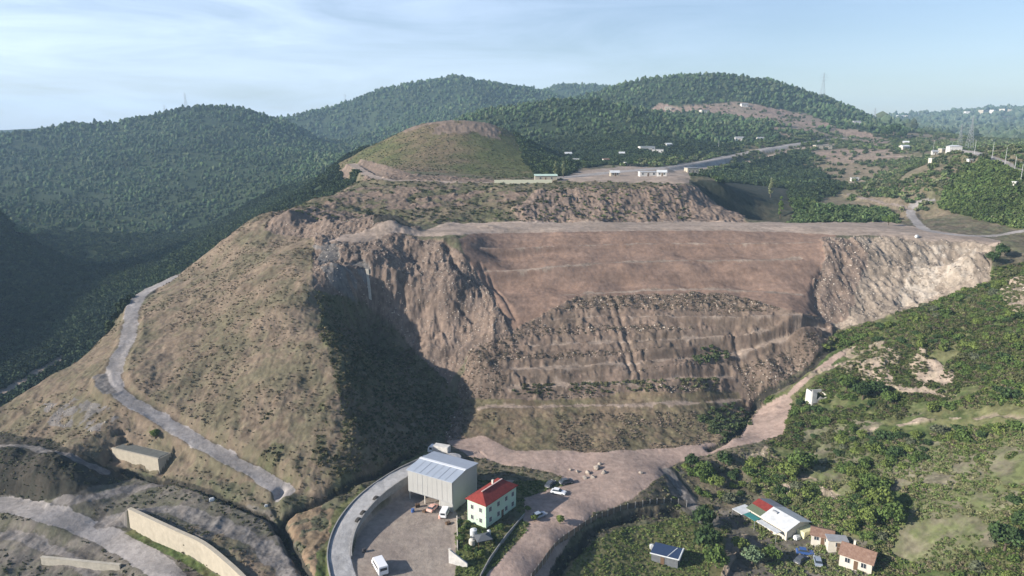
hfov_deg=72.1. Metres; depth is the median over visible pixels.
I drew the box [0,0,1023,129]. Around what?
sky
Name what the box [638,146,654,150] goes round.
house
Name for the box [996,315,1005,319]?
shrub
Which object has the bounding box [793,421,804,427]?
shrub
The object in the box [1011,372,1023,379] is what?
shrub
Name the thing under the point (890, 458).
shrub
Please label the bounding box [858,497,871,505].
shrub
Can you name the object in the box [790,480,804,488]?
shrub
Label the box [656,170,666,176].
house
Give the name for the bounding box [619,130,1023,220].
scrubland
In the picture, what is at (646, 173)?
house
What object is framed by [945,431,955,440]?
shrub
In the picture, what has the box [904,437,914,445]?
shrub
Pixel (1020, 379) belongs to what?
shrub
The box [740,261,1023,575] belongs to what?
undergrowth
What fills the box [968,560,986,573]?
shrub
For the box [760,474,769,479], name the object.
shrub
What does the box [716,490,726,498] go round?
shrub
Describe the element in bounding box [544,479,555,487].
car
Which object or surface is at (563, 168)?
tree
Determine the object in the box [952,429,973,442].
shrub
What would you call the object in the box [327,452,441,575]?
kerb
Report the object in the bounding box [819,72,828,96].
pylon
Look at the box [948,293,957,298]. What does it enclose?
shrub
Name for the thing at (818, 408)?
shrub
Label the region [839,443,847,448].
shrub
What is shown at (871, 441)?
shrub
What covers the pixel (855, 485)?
shrub
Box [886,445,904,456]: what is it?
shrub
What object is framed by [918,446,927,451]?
shrub
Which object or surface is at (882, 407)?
shrub
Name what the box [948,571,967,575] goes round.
shrub
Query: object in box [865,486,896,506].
tree
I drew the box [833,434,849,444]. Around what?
shrub
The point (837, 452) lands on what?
shrub
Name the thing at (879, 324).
shrub
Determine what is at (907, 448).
shrub
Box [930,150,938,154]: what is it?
house
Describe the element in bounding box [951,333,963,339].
shrub
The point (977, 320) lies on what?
shrub
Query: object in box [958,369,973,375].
shrub
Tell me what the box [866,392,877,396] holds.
shrub
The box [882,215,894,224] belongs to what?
tree
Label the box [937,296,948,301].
shrub
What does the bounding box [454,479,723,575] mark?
field grass
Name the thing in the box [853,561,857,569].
door
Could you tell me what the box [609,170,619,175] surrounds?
house
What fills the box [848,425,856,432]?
shrub
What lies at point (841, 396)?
shrub
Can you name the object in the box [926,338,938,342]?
shrub
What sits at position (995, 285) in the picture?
shrub
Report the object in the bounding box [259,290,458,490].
green tufts
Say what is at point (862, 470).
shrub
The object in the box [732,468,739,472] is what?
shrub
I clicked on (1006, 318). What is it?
shrub
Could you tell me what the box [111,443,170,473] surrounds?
concrete chamber
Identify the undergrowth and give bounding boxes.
[671,274,1023,575]
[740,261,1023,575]
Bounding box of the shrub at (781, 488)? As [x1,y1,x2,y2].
[773,486,788,492]
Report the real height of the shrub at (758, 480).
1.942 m
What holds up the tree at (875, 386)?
on the ground at (738, 239)
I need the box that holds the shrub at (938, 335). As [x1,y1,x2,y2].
[932,333,942,337]
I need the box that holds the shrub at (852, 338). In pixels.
[849,336,859,340]
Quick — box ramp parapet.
[351,476,407,557]
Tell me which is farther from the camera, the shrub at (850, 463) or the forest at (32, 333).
the forest at (32, 333)
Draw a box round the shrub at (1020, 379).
[1014,377,1023,383]
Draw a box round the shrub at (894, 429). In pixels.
[891,426,901,432]
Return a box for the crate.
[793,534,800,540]
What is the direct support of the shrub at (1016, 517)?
on the ground at (738, 239)
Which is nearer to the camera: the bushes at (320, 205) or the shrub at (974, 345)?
the shrub at (974, 345)
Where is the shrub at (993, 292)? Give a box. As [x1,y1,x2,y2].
[988,288,997,295]
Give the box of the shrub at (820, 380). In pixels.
[817,378,826,382]
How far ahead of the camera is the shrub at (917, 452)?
198.91 m
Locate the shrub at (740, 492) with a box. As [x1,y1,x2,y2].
[736,490,744,495]
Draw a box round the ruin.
[805,389,826,405]
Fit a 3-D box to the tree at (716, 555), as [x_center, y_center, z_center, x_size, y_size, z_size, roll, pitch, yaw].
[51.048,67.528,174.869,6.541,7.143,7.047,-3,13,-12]
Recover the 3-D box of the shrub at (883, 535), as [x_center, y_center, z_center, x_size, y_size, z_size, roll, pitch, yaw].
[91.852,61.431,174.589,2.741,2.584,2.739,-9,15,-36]
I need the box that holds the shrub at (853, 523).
[842,517,860,531]
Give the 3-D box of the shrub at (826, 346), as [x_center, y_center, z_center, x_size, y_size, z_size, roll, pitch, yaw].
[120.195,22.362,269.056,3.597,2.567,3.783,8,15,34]
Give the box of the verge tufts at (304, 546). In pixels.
[0,348,864,575]
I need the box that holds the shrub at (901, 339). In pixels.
[895,337,907,342]
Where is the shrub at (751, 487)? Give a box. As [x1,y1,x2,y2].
[746,482,759,492]
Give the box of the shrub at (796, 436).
[793,433,801,440]
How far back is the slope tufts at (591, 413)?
261.73 m
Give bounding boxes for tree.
[30,227,41,234]
[149,428,159,438]
[456,533,465,540]
[457,526,465,532]
[464,544,471,550]
[477,549,484,557]
[495,523,503,529]
[530,515,537,521]
[553,160,557,173]
[556,515,564,522]
[561,161,565,177]
[684,453,699,467]
[691,504,716,526]
[692,522,722,548]
[693,460,715,476]
[702,544,729,567]
[708,474,725,489]
[717,450,733,466]
[731,536,750,551]
[740,545,764,564]
[764,544,783,559]
[768,178,773,197]
[778,196,783,217]
[778,462,800,478]
[787,447,818,472]
[839,374,855,389]
[851,380,870,399]
[858,505,881,524]
[861,472,891,489]
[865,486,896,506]
[868,380,888,395]
[876,500,908,524]
[880,390,898,403]
[881,128,892,135]
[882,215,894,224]
[887,123,901,134]
[896,130,907,137]
[984,251,1000,264]
[988,520,1023,551]
[995,243,1010,256]
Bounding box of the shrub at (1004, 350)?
[999,348,1012,353]
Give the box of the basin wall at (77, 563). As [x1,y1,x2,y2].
[40,555,120,570]
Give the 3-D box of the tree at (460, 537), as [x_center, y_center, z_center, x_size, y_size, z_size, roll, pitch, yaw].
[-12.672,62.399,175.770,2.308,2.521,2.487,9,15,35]
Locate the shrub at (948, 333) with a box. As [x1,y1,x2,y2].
[943,331,952,335]
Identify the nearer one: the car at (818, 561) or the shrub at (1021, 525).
the shrub at (1021, 525)
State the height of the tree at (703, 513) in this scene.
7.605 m
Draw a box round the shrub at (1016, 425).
[1005,419,1023,430]
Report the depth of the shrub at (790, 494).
199.05 m
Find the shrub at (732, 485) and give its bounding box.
[729,482,737,487]
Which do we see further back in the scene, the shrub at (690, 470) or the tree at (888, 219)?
the tree at (888, 219)
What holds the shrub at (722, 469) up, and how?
on the ground at (738, 239)
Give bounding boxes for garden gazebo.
[473,532,492,548]
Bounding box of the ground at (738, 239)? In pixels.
[0,75,1023,575]
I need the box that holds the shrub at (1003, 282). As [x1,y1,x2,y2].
[994,279,1008,285]
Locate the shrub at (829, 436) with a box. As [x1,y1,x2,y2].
[826,433,834,439]
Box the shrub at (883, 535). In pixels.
[876,531,888,540]
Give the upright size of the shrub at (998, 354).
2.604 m
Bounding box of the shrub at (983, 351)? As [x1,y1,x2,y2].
[978,349,988,353]
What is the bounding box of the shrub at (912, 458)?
[907,453,920,462]
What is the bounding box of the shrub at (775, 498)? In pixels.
[769,495,779,501]
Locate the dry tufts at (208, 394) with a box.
[3,211,340,575]
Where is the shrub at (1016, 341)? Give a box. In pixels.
[1009,339,1022,342]
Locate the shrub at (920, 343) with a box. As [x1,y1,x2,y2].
[917,339,927,347]
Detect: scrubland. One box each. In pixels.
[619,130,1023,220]
[712,174,901,222]
[936,157,1023,228]
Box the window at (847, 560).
[844,557,849,563]
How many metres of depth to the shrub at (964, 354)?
232.12 m
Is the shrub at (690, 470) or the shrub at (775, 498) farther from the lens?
the shrub at (690, 470)
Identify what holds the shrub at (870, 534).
on the ground at (738, 239)
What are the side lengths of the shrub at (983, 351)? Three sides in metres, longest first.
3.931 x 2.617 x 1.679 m
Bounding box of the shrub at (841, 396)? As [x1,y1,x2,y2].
[836,394,844,399]
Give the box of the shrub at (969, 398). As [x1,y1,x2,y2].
[964,395,974,402]
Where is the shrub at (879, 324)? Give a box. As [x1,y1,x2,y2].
[874,322,884,327]
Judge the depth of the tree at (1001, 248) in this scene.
285.53 m
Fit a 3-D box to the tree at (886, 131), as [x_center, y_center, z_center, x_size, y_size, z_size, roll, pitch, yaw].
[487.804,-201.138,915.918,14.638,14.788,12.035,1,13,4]
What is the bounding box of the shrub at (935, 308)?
[928,305,939,310]
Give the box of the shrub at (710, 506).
[707,504,713,509]
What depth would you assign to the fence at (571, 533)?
190.63 m
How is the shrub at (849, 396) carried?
on the ground at (738, 239)
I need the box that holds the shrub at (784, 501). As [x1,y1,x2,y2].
[778,496,790,506]
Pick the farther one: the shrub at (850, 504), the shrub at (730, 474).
the shrub at (730, 474)
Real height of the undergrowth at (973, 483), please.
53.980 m
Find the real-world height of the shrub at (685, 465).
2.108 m
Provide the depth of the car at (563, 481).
204.40 m
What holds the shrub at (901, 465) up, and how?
on the ground at (738, 239)
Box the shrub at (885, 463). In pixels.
[880,459,892,467]
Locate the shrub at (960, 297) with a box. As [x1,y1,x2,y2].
[955,295,964,300]
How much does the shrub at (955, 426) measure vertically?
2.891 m
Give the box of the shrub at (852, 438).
[849,435,857,440]
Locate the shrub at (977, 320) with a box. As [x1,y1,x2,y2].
[972,318,982,323]
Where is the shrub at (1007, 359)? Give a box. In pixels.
[998,356,1013,363]
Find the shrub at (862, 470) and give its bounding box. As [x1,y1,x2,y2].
[856,467,868,473]
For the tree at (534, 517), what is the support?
on the ground at (738, 239)
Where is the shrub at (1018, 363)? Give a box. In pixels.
[1011,360,1023,368]
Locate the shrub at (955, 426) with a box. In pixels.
[950,424,966,430]
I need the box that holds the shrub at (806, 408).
[800,405,810,410]
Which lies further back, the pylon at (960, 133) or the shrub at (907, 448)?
the pylon at (960, 133)
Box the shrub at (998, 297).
[992,294,1003,300]
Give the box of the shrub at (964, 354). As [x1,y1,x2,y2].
[955,352,970,358]
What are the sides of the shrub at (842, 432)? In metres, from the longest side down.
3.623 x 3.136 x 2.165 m
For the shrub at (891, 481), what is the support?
on the ground at (738, 239)
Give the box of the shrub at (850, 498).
[844,496,854,500]
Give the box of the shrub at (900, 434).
[892,431,906,438]
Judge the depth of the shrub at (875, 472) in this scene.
198.28 m
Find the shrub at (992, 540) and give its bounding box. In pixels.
[987,532,1004,543]
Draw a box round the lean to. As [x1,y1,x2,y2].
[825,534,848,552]
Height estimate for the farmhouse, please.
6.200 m
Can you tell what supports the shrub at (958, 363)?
on the ground at (738, 239)
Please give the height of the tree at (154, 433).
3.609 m
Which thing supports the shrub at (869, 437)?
on the ground at (738, 239)
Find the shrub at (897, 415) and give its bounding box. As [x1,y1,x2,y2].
[891,411,903,419]
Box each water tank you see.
[469,538,474,545]
[470,528,476,538]
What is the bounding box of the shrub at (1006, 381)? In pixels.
[1001,379,1015,385]
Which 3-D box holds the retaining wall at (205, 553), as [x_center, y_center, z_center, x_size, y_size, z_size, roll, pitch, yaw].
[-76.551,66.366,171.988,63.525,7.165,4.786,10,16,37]
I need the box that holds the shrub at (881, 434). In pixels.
[874,429,897,440]
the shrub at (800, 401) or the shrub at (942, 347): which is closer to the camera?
the shrub at (942, 347)
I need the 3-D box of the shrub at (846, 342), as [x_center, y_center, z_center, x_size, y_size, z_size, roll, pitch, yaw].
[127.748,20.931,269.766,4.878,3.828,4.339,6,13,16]
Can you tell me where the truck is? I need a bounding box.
[428,443,450,453]
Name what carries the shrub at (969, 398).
on the ground at (738, 239)
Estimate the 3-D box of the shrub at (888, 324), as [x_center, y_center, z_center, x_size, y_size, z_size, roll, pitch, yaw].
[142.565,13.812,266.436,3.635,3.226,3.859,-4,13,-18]
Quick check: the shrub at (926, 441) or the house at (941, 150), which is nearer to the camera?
the shrub at (926, 441)
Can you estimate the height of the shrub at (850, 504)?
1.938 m
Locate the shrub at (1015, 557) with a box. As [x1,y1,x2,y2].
[1004,554,1021,562]
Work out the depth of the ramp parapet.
189.91 m
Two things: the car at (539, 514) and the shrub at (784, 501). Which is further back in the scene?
the shrub at (784, 501)
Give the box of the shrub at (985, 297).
[981,295,990,298]
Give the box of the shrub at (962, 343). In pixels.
[959,340,969,346]
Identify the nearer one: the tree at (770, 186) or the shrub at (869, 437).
the shrub at (869, 437)
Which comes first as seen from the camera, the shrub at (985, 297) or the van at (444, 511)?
the van at (444, 511)
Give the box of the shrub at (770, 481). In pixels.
[762,478,777,485]
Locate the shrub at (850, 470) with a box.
[845,465,859,475]
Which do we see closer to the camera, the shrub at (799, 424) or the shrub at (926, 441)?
the shrub at (926, 441)
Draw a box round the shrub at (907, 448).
[904,444,914,452]
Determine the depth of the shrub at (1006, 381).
206.70 m
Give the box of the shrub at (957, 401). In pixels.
[952,399,963,405]
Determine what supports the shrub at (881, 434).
on the ground at (738, 239)
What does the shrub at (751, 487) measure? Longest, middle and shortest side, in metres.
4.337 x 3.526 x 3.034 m
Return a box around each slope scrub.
[512,376,719,394]
[692,344,752,442]
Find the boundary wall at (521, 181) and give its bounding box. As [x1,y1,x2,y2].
[494,180,551,183]
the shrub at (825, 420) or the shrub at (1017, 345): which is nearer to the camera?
the shrub at (1017, 345)
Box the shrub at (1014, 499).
[1005,493,1023,504]
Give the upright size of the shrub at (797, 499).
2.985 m
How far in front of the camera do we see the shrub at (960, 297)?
272.65 m
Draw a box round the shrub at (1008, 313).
[1004,310,1016,316]
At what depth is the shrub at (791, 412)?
242.29 m
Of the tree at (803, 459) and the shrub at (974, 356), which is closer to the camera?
the tree at (803, 459)
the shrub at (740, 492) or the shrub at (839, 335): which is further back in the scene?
the shrub at (839, 335)
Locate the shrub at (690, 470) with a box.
[686,467,695,475]
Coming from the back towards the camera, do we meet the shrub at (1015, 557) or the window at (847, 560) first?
the window at (847, 560)
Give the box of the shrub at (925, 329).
[917,325,931,332]
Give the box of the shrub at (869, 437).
[864,435,876,440]
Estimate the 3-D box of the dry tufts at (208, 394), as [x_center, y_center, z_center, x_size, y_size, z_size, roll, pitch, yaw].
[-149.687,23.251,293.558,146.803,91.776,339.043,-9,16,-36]
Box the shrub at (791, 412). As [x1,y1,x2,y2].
[788,409,798,415]
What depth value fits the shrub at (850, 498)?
190.60 m
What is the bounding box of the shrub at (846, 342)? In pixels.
[839,338,852,345]
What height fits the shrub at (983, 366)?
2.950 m
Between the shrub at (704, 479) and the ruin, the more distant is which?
the ruin
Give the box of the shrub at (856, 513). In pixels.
[851,507,862,518]
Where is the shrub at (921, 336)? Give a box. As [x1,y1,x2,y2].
[914,333,926,338]
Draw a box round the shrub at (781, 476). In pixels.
[772,474,787,478]
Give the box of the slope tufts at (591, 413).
[445,291,827,451]
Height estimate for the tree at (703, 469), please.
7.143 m
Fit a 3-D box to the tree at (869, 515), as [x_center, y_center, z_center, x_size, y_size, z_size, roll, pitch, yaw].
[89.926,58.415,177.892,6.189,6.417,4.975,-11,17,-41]
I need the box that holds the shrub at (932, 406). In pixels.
[926,401,939,411]
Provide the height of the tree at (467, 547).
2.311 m
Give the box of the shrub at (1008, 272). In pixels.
[1002,269,1016,275]
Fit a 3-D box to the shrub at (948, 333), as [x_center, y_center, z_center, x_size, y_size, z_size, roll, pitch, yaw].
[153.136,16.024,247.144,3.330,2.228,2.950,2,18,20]
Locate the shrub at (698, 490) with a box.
[694,486,702,494]
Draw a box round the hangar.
[406,451,477,511]
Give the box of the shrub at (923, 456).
[919,454,930,459]
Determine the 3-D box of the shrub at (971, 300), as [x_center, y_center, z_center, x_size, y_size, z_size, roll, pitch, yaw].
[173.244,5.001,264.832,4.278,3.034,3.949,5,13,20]
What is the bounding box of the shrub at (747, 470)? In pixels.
[742,466,754,474]
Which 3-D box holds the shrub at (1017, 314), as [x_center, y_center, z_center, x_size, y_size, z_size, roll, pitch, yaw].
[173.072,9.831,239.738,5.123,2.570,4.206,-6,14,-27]
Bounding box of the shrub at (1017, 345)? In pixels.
[1009,342,1023,349]
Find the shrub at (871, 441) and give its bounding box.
[866,439,883,445]
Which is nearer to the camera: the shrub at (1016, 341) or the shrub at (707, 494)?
the shrub at (707, 494)
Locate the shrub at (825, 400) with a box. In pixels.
[820,398,829,402]
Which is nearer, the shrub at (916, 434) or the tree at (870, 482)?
the tree at (870, 482)
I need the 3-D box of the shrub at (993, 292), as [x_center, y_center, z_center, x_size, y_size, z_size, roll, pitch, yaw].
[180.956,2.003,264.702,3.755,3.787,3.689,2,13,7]
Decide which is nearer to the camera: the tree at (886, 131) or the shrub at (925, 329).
the shrub at (925, 329)
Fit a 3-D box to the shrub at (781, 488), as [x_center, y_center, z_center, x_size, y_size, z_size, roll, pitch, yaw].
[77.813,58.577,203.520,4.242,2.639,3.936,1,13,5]
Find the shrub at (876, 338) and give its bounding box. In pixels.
[871,336,884,341]
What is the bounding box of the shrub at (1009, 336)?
[1002,332,1017,339]
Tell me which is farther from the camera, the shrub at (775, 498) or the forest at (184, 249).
the forest at (184, 249)
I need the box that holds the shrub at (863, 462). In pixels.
[858,458,870,469]
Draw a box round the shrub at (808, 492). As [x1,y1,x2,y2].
[801,486,815,497]
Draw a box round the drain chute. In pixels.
[366,269,371,299]
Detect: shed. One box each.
[534,174,557,180]
[650,542,683,568]
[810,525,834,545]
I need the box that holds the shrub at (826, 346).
[821,343,830,348]
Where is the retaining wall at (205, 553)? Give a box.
[128,507,245,575]
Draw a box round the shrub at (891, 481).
[881,476,894,484]
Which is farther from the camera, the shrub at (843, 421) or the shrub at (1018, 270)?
the shrub at (1018, 270)
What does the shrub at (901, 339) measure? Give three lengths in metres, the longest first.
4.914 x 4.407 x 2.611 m
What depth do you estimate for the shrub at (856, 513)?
182.35 m
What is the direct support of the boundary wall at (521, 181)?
on the ground at (738, 239)
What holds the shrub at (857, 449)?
on the ground at (738, 239)
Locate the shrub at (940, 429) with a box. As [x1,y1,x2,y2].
[932,425,948,435]
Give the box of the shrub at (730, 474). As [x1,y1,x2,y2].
[726,470,738,480]
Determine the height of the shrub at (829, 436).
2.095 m
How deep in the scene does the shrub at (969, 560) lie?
155.38 m
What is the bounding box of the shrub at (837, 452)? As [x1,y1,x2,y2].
[833,448,844,456]
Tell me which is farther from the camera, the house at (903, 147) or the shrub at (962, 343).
the house at (903, 147)
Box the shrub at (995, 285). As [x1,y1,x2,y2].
[990,282,1000,288]
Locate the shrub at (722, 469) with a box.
[719,466,725,472]
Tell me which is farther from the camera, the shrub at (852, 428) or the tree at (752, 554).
the shrub at (852, 428)
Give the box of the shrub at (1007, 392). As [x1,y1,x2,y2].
[1000,387,1023,399]
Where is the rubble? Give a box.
[46,218,1023,498]
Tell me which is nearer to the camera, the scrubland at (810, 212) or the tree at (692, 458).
the tree at (692, 458)
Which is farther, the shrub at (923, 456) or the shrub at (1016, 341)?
the shrub at (1016, 341)
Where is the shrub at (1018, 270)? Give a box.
[1012,267,1022,272]
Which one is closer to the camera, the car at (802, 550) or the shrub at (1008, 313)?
the car at (802, 550)
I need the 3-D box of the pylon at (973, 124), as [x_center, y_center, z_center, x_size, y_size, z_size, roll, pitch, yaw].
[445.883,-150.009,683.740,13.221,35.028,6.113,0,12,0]
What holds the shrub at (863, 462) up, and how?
on the ground at (738, 239)
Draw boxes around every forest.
[0,71,929,233]
[0,130,848,304]
[0,276,169,406]
[876,103,1023,138]
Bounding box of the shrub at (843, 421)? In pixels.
[837,419,848,423]
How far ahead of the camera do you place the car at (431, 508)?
189.63 m
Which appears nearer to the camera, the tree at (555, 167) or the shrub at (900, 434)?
the shrub at (900, 434)
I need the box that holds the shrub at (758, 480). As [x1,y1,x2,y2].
[751,478,761,482]
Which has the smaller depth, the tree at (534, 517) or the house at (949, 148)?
the tree at (534, 517)
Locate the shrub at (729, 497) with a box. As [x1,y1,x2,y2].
[722,492,735,503]
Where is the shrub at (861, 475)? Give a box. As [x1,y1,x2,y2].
[858,473,870,478]
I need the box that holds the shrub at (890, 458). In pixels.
[885,454,896,462]
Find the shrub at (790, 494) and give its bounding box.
[787,490,797,497]
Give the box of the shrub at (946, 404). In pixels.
[939,400,955,409]
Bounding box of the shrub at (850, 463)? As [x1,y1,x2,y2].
[847,460,855,465]
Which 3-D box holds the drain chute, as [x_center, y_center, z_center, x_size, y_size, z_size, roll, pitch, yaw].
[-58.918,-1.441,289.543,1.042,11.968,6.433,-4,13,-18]
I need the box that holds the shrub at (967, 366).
[962,364,972,369]
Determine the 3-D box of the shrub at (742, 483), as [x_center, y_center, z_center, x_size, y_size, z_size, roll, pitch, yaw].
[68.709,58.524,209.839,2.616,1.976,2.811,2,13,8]
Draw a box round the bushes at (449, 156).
[338,120,532,179]
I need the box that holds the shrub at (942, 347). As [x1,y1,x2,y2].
[938,343,947,350]
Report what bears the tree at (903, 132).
on the ground at (738, 239)
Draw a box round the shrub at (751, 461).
[746,457,761,466]
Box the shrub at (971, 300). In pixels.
[965,297,975,303]
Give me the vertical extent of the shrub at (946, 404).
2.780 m
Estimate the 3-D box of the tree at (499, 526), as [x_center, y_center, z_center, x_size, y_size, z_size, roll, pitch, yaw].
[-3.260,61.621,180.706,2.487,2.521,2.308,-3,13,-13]
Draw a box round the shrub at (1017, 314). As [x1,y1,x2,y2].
[1011,312,1023,318]
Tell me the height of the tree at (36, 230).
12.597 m
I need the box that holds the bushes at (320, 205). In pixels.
[274,173,694,223]
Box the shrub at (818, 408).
[810,406,824,411]
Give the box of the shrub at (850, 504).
[846,502,858,507]
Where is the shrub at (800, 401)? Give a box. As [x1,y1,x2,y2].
[795,399,805,405]
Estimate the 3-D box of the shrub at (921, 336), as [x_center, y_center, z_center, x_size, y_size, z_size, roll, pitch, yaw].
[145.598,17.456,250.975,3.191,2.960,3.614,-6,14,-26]
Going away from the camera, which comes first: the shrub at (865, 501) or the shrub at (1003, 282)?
the shrub at (865, 501)
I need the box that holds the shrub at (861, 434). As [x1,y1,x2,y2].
[856,429,867,438]
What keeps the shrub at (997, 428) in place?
on the ground at (738, 239)
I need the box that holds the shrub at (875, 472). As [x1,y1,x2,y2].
[867,469,878,475]
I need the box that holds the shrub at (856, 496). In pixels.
[851,494,862,499]
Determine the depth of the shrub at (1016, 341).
226.52 m
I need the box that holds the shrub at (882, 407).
[877,404,888,410]
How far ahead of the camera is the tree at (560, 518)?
183.71 m
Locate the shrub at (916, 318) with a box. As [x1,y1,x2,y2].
[910,315,923,321]
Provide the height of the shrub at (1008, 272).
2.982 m
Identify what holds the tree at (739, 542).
on the ground at (738, 239)
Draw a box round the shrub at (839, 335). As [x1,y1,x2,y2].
[834,333,848,338]
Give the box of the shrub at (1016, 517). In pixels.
[1010,510,1023,524]
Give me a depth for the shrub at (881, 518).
177.45 m
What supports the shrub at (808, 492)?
on the ground at (738, 239)
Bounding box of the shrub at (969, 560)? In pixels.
[966,557,976,563]
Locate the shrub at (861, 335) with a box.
[855,333,867,338]
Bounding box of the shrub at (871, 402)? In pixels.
[867,399,875,405]
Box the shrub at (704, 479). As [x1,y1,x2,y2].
[700,476,708,482]
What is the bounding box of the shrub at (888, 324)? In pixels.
[884,321,893,327]
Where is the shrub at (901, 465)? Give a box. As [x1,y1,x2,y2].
[897,461,908,468]
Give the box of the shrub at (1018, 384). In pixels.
[1012,382,1023,389]
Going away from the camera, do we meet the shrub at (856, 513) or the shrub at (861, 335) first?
the shrub at (856, 513)
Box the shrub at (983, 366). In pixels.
[978,363,990,370]
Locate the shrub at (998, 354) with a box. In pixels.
[996,351,1013,357]
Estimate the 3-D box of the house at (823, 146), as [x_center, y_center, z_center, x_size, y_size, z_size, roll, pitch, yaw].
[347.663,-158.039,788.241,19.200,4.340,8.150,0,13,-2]
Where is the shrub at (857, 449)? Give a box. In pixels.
[849,446,864,454]
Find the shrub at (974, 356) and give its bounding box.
[968,352,980,360]
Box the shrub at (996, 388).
[992,385,1001,391]
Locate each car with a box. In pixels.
[426,503,438,512]
[532,511,547,519]
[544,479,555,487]
[550,487,566,495]
[559,477,573,484]
[793,554,808,564]
[796,546,814,555]
[813,555,822,566]
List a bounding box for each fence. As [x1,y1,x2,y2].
[480,513,524,575]
[531,498,686,575]
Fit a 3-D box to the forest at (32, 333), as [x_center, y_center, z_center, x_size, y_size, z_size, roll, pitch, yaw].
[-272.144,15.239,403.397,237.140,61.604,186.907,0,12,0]
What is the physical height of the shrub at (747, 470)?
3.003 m
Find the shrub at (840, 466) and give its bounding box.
[836,461,849,473]
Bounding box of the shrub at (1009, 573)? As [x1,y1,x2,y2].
[1001,570,1019,575]
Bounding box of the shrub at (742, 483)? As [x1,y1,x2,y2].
[738,481,746,486]
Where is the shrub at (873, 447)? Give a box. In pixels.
[864,442,885,452]
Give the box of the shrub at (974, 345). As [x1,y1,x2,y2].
[968,342,982,350]
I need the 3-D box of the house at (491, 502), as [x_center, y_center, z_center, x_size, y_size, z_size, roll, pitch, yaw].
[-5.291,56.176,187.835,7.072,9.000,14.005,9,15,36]
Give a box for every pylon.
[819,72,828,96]
[957,124,964,143]
[965,115,977,148]
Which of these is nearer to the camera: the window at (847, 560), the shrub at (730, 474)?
the window at (847, 560)
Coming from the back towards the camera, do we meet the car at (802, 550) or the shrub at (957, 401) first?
the shrub at (957, 401)
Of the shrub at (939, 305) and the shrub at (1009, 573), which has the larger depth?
the shrub at (939, 305)
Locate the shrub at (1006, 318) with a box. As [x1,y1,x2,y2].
[1001,317,1012,321]
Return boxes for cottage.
[838,540,878,573]
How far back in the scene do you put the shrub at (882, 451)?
206.05 m
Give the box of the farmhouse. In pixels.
[732,498,811,542]
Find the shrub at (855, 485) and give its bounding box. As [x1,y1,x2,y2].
[847,479,862,491]
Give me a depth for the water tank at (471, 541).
174.04 m
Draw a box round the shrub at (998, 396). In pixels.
[989,393,1009,402]
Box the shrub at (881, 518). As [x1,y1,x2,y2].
[876,511,887,521]
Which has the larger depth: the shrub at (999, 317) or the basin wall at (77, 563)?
the shrub at (999, 317)
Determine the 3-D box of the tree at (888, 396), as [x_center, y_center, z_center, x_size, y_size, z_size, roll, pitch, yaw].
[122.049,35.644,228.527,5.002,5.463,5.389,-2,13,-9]
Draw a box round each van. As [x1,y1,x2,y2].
[371,555,388,575]
[439,506,449,517]
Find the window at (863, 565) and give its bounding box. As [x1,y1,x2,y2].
[860,562,866,568]
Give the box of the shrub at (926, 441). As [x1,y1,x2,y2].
[920,438,931,444]
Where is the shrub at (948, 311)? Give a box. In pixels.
[938,308,953,315]
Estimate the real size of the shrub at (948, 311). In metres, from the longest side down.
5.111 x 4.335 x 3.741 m
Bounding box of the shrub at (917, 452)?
[912,450,924,456]
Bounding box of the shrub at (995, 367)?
[993,364,1006,369]
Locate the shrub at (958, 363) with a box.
[953,361,964,367]
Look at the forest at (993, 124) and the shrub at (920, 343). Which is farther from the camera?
the forest at (993, 124)
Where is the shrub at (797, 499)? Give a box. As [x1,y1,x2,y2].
[791,495,804,505]
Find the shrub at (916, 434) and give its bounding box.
[909,430,922,437]
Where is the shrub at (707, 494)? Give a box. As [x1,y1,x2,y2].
[702,491,711,497]
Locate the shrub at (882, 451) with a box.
[879,448,886,454]
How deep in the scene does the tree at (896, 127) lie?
922.76 m
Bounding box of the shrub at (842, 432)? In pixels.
[837,430,847,434]
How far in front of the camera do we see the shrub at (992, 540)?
157.08 m
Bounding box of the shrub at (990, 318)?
[984,316,996,321]
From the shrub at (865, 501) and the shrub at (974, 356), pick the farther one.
the shrub at (974, 356)
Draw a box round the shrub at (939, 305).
[934,303,944,307]
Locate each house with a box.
[465,478,517,527]
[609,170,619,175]
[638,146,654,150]
[638,171,656,176]
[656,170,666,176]
[684,167,698,173]
[740,103,747,106]
[813,145,831,148]
[899,145,909,149]
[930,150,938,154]
[938,148,945,152]
[945,145,962,152]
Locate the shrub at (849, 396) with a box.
[844,393,857,400]
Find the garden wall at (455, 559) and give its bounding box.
[448,548,467,567]
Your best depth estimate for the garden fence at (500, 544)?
174.23 m
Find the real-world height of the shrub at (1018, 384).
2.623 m
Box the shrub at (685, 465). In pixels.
[681,463,690,468]
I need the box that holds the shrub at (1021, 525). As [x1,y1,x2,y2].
[1018,520,1023,531]
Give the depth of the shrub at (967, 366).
227.36 m
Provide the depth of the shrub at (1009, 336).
229.32 m
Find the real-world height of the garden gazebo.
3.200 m
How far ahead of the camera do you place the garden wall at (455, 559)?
166.26 m
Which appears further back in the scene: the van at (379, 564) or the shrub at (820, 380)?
the shrub at (820, 380)
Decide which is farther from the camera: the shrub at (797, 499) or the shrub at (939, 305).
the shrub at (939, 305)
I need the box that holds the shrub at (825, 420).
[820,416,830,423]
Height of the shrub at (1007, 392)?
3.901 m
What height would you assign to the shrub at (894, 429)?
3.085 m
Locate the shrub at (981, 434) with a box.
[976,431,988,436]
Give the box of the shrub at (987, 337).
[982,335,992,339]
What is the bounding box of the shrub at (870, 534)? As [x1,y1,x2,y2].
[864,529,876,538]
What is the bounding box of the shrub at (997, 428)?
[992,422,1007,433]
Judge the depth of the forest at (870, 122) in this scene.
1120.95 m
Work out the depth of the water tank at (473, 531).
177.00 m
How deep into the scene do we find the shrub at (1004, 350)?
224.32 m
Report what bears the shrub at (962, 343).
on the ground at (738, 239)

